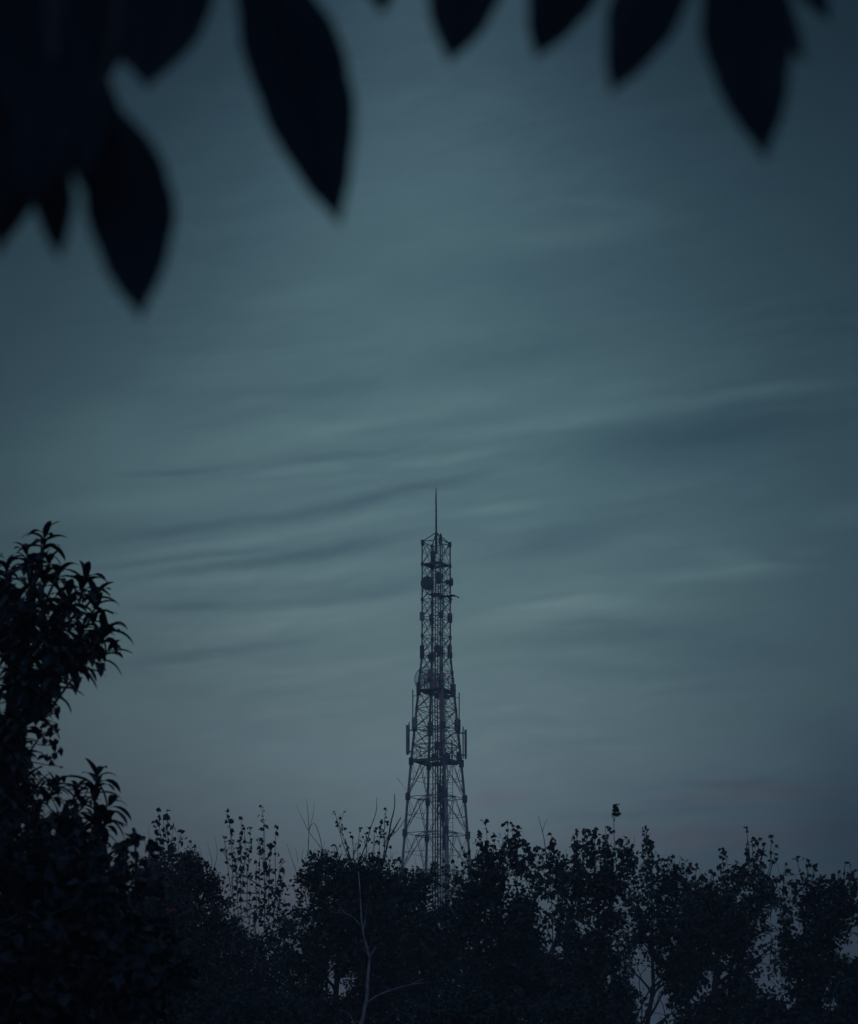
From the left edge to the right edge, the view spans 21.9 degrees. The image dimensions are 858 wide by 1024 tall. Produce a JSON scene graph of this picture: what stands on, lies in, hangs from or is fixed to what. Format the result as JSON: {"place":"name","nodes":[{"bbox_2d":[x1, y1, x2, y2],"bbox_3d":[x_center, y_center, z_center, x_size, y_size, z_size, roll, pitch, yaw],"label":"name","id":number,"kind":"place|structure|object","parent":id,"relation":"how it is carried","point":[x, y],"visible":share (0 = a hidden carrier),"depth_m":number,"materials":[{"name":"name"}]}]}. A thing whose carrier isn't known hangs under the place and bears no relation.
{"place":"outdoors","nodes":[
{"label":"outdoors","id":0,"kind":"place"},
{"bbox_2d":[0,0,857,1023],"label":"sky","id":1,"kind":"structure","parent":0,"point":[614,338],"materials":[{"name":"blue"}]},
{"bbox_2d":[399,489,482,1019],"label":"lattice tower","id":2,"kind":"structure","parent":0,"point":[435,680],"depth_m":156.63,"materials":[{"name":"metal"}]},
{"bbox_2d":[438,594,458,599],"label":"bird","id":3,"kind":"object","parent":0,"point":[447,596],"visible":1,"depth_m":153.19},
{"bbox_3d":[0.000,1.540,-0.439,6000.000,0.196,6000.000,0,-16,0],"label":"ground","id":4,"kind":"structure","parent":0,"visible":0},
{"bbox_2d":[0,521,133,875],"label":"drooping leaf tree","id":5,"kind":"object","parent":4,"relation":"on","point":[60,654],"visible":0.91,"depth_m":12.01,"materials":[{"name":"green plant"}]},
{"bbox_2d":[0,816,155,1023],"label":"broadleaf bush","id":6,"kind":"object","parent":4,"relation":"on","point":[71,952],"visible":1,"depth_m":10.22,"materials":[{"name":"green plant"}]},
{"bbox_2d":[101,827,204,1023],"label":"leaf shrub","id":7,"kind":"object","parent":4,"relation":"on","point":[181,973],"visible":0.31,"depth_m":11.30,"materials":[{"name":"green plant"}]},
{"bbox_2d":[129,807,186,878],"bbox_3d":[-6.119,10.994,48.870,1.631,8.933,1.030,0,-16,0],"label":"poplar tree","id":8,"kind":"object","parent":4,"relation":"on","point":[166,816],"visible":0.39,"depth_m":49.80,"materials":[{"name":"black plant"}]},
{"bbox_2d":[120,825,274,1023],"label":"evergreen tree","id":9,"kind":"object","parent":4,"relation":"on","point":[190,884],"visible":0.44,"depth_m":32.35,"materials":[{"name":"green plant"}]},
{"bbox_2d":[220,805,309,1013],"bbox_3d":[-3.673,10.149,44.916,2.238,8.392,2.287,-13,-21,39],"label":"poplar tree","id":10,"kind":"object","parent":4,"relation":"on","point":[271,942],"visible":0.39,"depth_m":45.55,"materials":[{"name":"green plant"}]},
{"bbox_2d":[259,778,416,1023],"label":"bushy tree","id":11,"kind":"object","parent":4,"relation":"on","point":[347,948],"visible":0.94,"depth_m":40.19,"materials":[{"name":"green plant"}]},
{"bbox_2d":[333,871,427,1023],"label":"bare tree","id":12,"kind":"object","parent":4,"relation":"on","point":[366,1001],"visible":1,"depth_m":34.29,"materials":[{"name":"grey plant"}]},
{"bbox_2d":[0,0,829,319],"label":"overhanging tree","id":13,"kind":"object","parent":4,"relation":"on","point":[64,116],"visible":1,"depth_m":1.24,"materials":[{"name":"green plant"}]},
{"bbox_2d":[354,856,482,1022],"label":"bushy tree","id":14,"kind":"object","parent":4,"relation":"on","point":[432,948],"visible":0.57,"depth_m":46.11,"materials":[{"name":"green plant"}]},
{"bbox_2d":[425,819,570,1019],"bbox_3d":[1.322,9.652,41.979,2.812,7.740,1.958,0,-16,0],"label":"leafy tree","id":15,"kind":"object","parent":4,"relation":"on","point":[512,958],"visible":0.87,"depth_m":42.20,"materials":[{"name":"green plant"}]},
{"bbox_2d":[522,817,596,1019],"bbox_3d":[2.599,10.675,46.916,2.454,8.475,1.776,0,-16,0],"label":"poplar tree","id":16,"kind":"object","parent":4,"relation":"on","point":[557,869],"visible":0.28,"depth_m":47.52,"materials":[{"name":"green plant"}]},
{"bbox_2d":[535,803,651,1023],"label":"leafy tree","id":17,"kind":"object","parent":4,"relation":"on","point":[604,883],"visible":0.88,"depth_m":40.34,"materials":[{"name":"green plant"}]},
{"bbox_2d":[601,825,723,1023],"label":"poplar tree","id":18,"kind":"object","parent":4,"relation":"on","point":[661,938],"visible":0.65,"depth_m":46.28,"materials":[{"name":"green plant"}]},
{"bbox_2d":[660,826,798,1023],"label":"leafy tree","id":19,"kind":"object","parent":4,"relation":"on","point":[721,922],"visible":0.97,"depth_m":43.19,"materials":[{"name":"green plant"}]},
{"bbox_2d":[708,964,857,1023],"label":"round bush","id":20,"kind":"object","parent":4,"relation":"on","point":[848,1014],"visible":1,"depth_m":29.21,"materials":[{"name":"green plant"}]},
{"bbox_2d":[732,856,857,1023],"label":"leafy tree","id":21,"kind":"object","parent":4,"relation":"on","point":[814,968],"visible":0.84,"depth_m":38.26,"materials":[{"name":"black plant"}]}
]}

